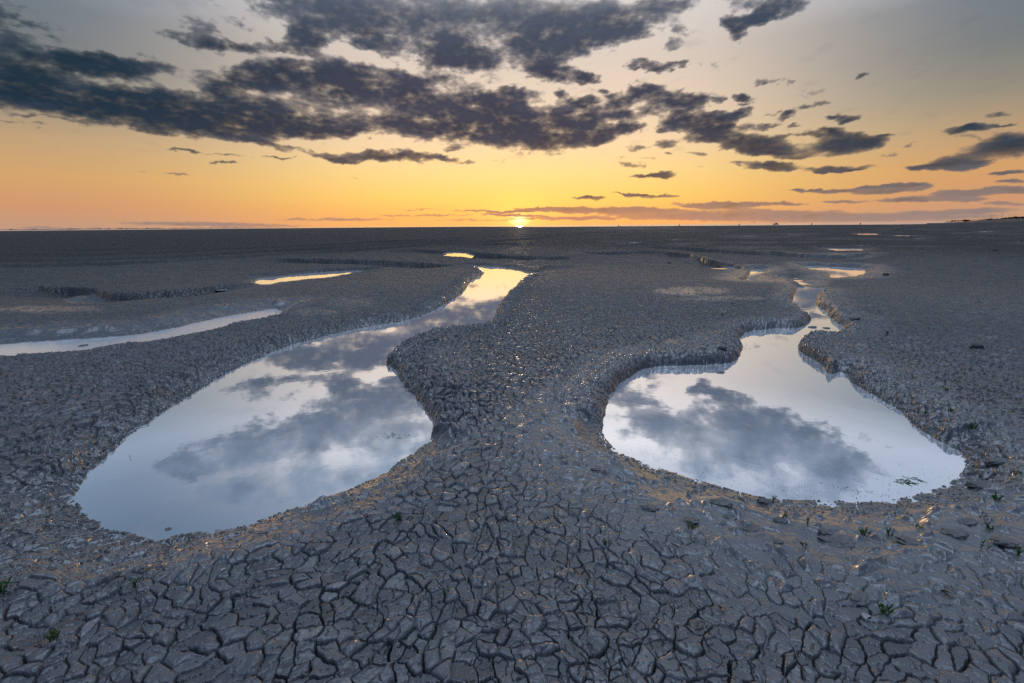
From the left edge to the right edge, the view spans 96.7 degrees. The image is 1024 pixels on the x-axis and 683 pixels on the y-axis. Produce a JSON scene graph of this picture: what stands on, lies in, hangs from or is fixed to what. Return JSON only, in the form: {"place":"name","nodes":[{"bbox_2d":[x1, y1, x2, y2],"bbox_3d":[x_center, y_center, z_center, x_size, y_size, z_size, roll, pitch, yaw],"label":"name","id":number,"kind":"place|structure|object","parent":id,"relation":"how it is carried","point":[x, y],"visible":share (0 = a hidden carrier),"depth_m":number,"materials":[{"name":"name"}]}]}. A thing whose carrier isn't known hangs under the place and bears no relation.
{"place":"outdoors","nodes":[
{"label":"outdoors","id":0,"kind":"place"},
{"bbox_2d":[0,309,282,355],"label":"water","id":1,"kind":"structure","parent":0,"point":[43,346],"depth_m":5.96,"materials":[{"name":"liquid"}]},
{"bbox_2d":[13,227,302,229],"bbox_3d":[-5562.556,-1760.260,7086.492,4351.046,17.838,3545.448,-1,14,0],"label":"shore terrain","id":2,"kind":"structure","parent":0,"point":[142,228],"depth_m":6984.19,"materials":[{"name":"grey soil"}]},
{"bbox_2d":[215,270,364,290],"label":"water","id":3,"kind":"structure","parent":0,"point":[270,280],"depth_m":13.19,"materials":[{"name":"liquid"}]},
{"bbox_2d":[60,266,529,545],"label":"water","id":4,"kind":"structure","parent":0,"point":[293,426],"depth_m":3.13,"materials":[{"name":"liquid"}]},
{"bbox_2d":[443,252,474,257],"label":"water","id":5,"kind":"structure","parent":0,"point":[451,254],"depth_m":23.01,"materials":[{"name":"liquid"}]},
{"bbox_2d":[0,222,947,230],"bbox_3d":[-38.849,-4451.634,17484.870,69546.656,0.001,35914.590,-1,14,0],"label":"sea","id":6,"kind":"structure","parent":0,"point":[871,223],"depth_m":1239.35,"materials":[{"name":"liquid"}]},
{"bbox_2d":[0,221,1023,682],"bbox_3d":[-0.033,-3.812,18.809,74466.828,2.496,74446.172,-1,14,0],"label":"ground","id":7,"kind":"structure","parent":0,"point":[516,505],"depth_m":2.40,"materials":[{"name":"grey soil"}]},
{"bbox_2d":[0,575,11,592],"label":"glasswort plant","id":8,"kind":"object","parent":7,"relation":"on","point":[5,582],"visible":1,"depth_m":1.68,"materials":[{"name":"green plant"}]},
{"bbox_2d":[46,627,59,641],"bbox_3d":[-1.502,0.962,1.487,0.047,0.042,0.032,7,16,26],"label":"glasswort plant","id":9,"kind":"object","parent":7,"relation":"on","point":[52,633],"visible":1,"depth_m":1.49,"materials":[{"name":"green plant"}]},
{"bbox_2d":[89,525,97,529],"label":"mud clod","id":10,"kind":"object","parent":7,"relation":"on","point":[93,527],"visible":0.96,"depth_m":2.19,"materials":[{"name":"grey soil"}]},
{"bbox_2d":[127,576,139,587],"bbox_3d":[-1.413,0.901,1.701,0.037,0.052,0.018,0,14,2],"label":"glasswort plant","id":11,"kind":"object","parent":7,"relation":"on","point":[133,582],"visible":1,"depth_m":1.70,"materials":[{"name":"green plant"}]},
{"bbox_2d":[392,510,401,520],"bbox_3d":[-0.520,0.800,2.084,0.049,0.043,0.034,6,16,24],"label":"glasswort plant","id":12,"kind":"object","parent":7,"relation":"on","point":[399,516],"visible":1,"depth_m":2.08,"materials":[{"name":"green plant"}]},
{"bbox_2d":[0,323,1007,616],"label":"mud crumbs","id":13,"kind":"object","parent":7,"relation":"on","point":[84,521],"visible":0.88,"depth_m":2.23,"materials":[{"name":"grey soil"}]},
{"bbox_2d":[590,467,600,471],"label":"mud clod","id":14,"kind":"object","parent":7,"relation":"on","point":[597,469],"visible":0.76,"depth_m":2.49,"materials":[{"name":"grey soil"}]},
{"bbox_2d":[641,504,659,511],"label":"mud clod","id":15,"kind":"object","parent":7,"relation":"on","point":[650,507],"visible":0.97,"depth_m":2.15,"materials":[{"name":"grey soil"}]},
{"bbox_2d":[685,521,695,528],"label":"glasswort plant","id":16,"kind":"object","parent":7,"relation":"on","point":[691,525],"visible":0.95,"depth_m":2.01,"materials":[{"name":"green plant"}]},
{"bbox_2d":[683,516,698,524],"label":"mud clod","id":17,"kind":"object","parent":7,"relation":"on","point":[692,520],"visible":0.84,"depth_m":2.07,"materials":[{"name":"grey soil"}]},
{"bbox_2d":[710,496,732,506],"bbox_3d":[1.007,0.778,2.191,0.106,0.031,0.073,3,21,32],"label":"mud clod","id":18,"kind":"object","parent":7,"relation":"on","point":[722,501],"visible":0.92,"depth_m":2.18,"materials":[{"name":"grey soil"}]},
{"bbox_2d":[723,513,736,519],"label":"mud clod","id":19,"kind":"object","parent":7,"relation":"on","point":[727,515],"visible":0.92,"depth_m":2.08,"materials":[{"name":"grey soil"}]},
{"bbox_2d":[742,524,764,532],"bbox_3d":[1.068,0.833,2.011,0.101,0.030,0.073,-6,11,-7],"label":"mud clod","id":20,"kind":"object","parent":7,"relation":"on","point":[755,528],"visible":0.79,"depth_m":2.00,"materials":[{"name":"grey soil"}]},
{"bbox_2d":[757,496,773,504],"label":"mud clod","id":21,"kind":"object","parent":7,"relation":"on","point":[764,500],"visible":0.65,"depth_m":2.34,"materials":[{"name":"grey soil"}]},
{"bbox_2d":[772,538,783,544],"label":"mud clod","id":22,"kind":"object","parent":7,"relation":"on","point":[777,541],"visible":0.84,"depth_m":1.91,"materials":[{"name":"grey soil"}]},
{"bbox_2d":[773,516,788,523],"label":"mud clod","id":23,"kind":"object","parent":7,"relation":"on","point":[778,519],"visible":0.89,"depth_m":2.10,"materials":[{"name":"grey soil"}]},
{"bbox_2d":[818,527,834,535],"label":"mud clod","id":24,"kind":"object","parent":7,"relation":"on","point":[823,531],"visible":0.94,"depth_m":2.00,"materials":[{"name":"grey soil"}]},
{"bbox_2d":[817,533,854,547],"bbox_3d":[1.403,0.869,1.962,0.147,0.042,0.112,-4,21,-9],"label":"mud clod","id":25,"kind":"object","parent":7,"relation":"on","point":[838,540],"visible":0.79,"depth_m":1.95,"materials":[{"name":"grey soil"}]},
{"bbox_2d":[848,589,870,606],"bbox_3d":[1.239,0.922,1.626,0.083,0.037,0.067,-17,22,-26],"label":"mud clod","id":26,"kind":"object","parent":7,"relation":"on","point":[859,598],"visible":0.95,"depth_m":1.62,"materials":[{"name":"grey soil"}]},
{"bbox_2d":[858,527,871,535],"bbox_3d":[1.554,0.839,2.004,0.047,0.042,0.032,-1,14,-2],"label":"glasswort plant","id":27,"kind":"object","parent":7,"relation":"on","point":[862,531],"visible":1,"depth_m":2.01,"materials":[{"name":"green plant"}]},
{"bbox_2d":[861,613,870,619],"bbox_3d":[1.200,0.929,1.543,0.035,0.007,0.023,0,22,-24],"label":"clam shell","id":28,"kind":"object","parent":7,"relation":"on","point":[865,616],"visible":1,"depth_m":1.54},
{"bbox_2d":[876,600,893,615],"bbox_3d":[1.278,0.917,1.559,0.049,0.043,0.034,8,16,29],"label":"glasswort plant","id":29,"kind":"object","parent":7,"relation":"on","point":[881,604],"visible":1,"depth_m":1.56,"materials":[{"name":"green plant"}]},
{"bbox_2d":[885,527,893,536],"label":"glasswort plant","id":30,"kind":"object","parent":7,"relation":"on","point":[888,530],"visible":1,"depth_m":2.01,"materials":[{"name":"green plant"}]},
{"bbox_2d":[893,535,921,544],"bbox_3d":[1.701,0.860,1.938,0.124,0.030,0.088,12,15,21],"label":"mud clod","id":31,"kind":"object","parent":7,"relation":"on","point":[906,540],"visible":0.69,"depth_m":1.94,"materials":[{"name":"grey soil"}]},
{"bbox_2d":[939,527,969,538],"bbox_3d":[1.911,0.833,1.966,0.116,0.037,0.081,-6,13,8],"label":"mud clod","id":32,"kind":"object","parent":7,"relation":"on","point":[954,532],"visible":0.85,"depth_m":1.96,"materials":[{"name":"grey soil"}]},
{"bbox_2d":[957,517,977,526],"bbox_3d":[2.034,0.810,2.035,0.086,0.028,0.061,-10,19,-2],"label":"mud clod","id":33,"kind":"object","parent":7,"relation":"on","point":[968,521],"visible":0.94,"depth_m":2.03,"materials":[{"name":"grey soil"}]},
{"bbox_2d":[969,422,978,428],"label":"glasswort plant","id":34,"kind":"object","parent":7,"relation":"on","point":[971,425],"visible":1,"depth_m":2.96,"materials":[{"name":"green plant"}]},
{"bbox_2d":[967,482,986,488],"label":"mud clod","id":35,"kind":"object","parent":7,"relation":"on","point":[974,485],"visible":0.71,"depth_m":2.45,"materials":[{"name":"grey soil"}]},
{"bbox_2d":[971,343,983,348],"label":"stone","id":36,"kind":"object","parent":7,"relation":"on","point":[977,345],"visible":0.79,"depth_m":4.83,"materials":[{"name":"grey stone"}]},
{"bbox_2d":[984,521,993,530],"bbox_3d":[2.086,0.809,1.985,0.026,0.035,0.043,3,15,15],"label":"glasswort plant","id":37,"kind":"object","parent":7,"relation":"on","point":[988,526],"visible":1,"depth_m":1.99,"materials":[{"name":"green plant"}]},
{"bbox_2d":[985,458,1007,465],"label":"mud clod","id":38,"kind":"object","parent":7,"relation":"on","point":[994,461],"visible":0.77,"depth_m":2.61,"materials":[{"name":"grey soil"}]},
{"bbox_2d":[992,491,1003,500],"bbox_3d":[2.467,0.792,2.314,0.051,0.045,0.035,-8,16,-27],"label":"glasswort plant","id":39,"kind":"object","parent":7,"relation":"on","point":[995,496],"visible":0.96,"depth_m":2.31,"materials":[{"name":"green plant"}]},
{"bbox_2d":[989,535,1021,548],"bbox_3d":[2.041,0.832,1.886,0.101,0.033,0.080,4,7,19],"label":"mud clod","id":40,"kind":"object","parent":7,"relation":"on","point":[1006,542],"visible":0.93,"depth_m":1.87,"materials":[{"name":"grey soil"}]},
{"bbox_2d":[1015,545,1023,555],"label":"glasswort plant","id":41,"kind":"object","parent":7,"relation":"on","point":[1019,551],"visible":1,"depth_m":1.83,"materials":[{"name":"green plant"}]},
{"bbox_2d":[0,0,1023,227],"bbox_3d":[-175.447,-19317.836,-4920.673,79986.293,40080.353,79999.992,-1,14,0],"label":"sky","id":42,"kind":"structure","parent":0,"point":[544,40],"depth_m":32404.43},
{"bbox_2d":[711,267,811,284],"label":"water","id":43,"kind":"structure","parent":0,"point":[755,273],"depth_m":12.88,"materials":[{"name":"liquid"}]},
{"bbox_2d":[596,286,980,508],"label":"water","id":44,"kind":"structure","parent":0,"point":[769,406],"depth_m":3.19,"materials":[{"name":"liquid"}]},
{"bbox_2d":[612,423,938,498],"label":"scum flecks","id":45,"kind":"object","parent":44,"relation":"on","point":[814,479],"visible":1,"depth_m":2.50,"materials":[{"name":"grey"}]},
{"bbox_2d":[894,476,923,485],"bbox_3d":[2.215,0.778,2.537,0.170,0.002,0.091,-7,16,-26],"label":"floating algae","id":46,"kind":"object","parent":44,"relation":"on","point":[908,481],"visible":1,"depth_m":2.53,"materials":[{"name":"green plant"}]},
{"bbox_2d":[805,266,866,277],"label":"water","id":47,"kind":"structure","parent":0,"point":[835,272],"depth_m":13.71,"materials":[{"name":"liquid"}]},
{"bbox_2d":[827,248,861,250],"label":"water","id":48,"kind":"structure","parent":0,"point":[844,249],"depth_m":24.60,"materials":[{"name":"liquid"}]},
{"bbox_2d":[927,218,1023,223],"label":"dune terrain","id":49,"kind":"structure","parent":0,"point":[1006,220],"depth_m":421.18,"materials":[{"name":"sand"}]},
{"bbox_2d":[947,216,1023,221],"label":"scrub","id":50,"kind":"object","parent":49,"relation":"on","point":[1015,217],"visible":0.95,"depth_m":463.48,"materials":[{"name":"plant"}]},
{"bbox_2d":[980,539,991,549],"bbox_3d":[1.941,0.835,1.864,0.014,0.045,0.034,-10,17,-33],"label":"glasswort plant","id":51,"kind":"object","parent":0,"point":[982,545],"visible":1,"depth_m":1.87,"materials":[{"name":"green plant"}]}
]}

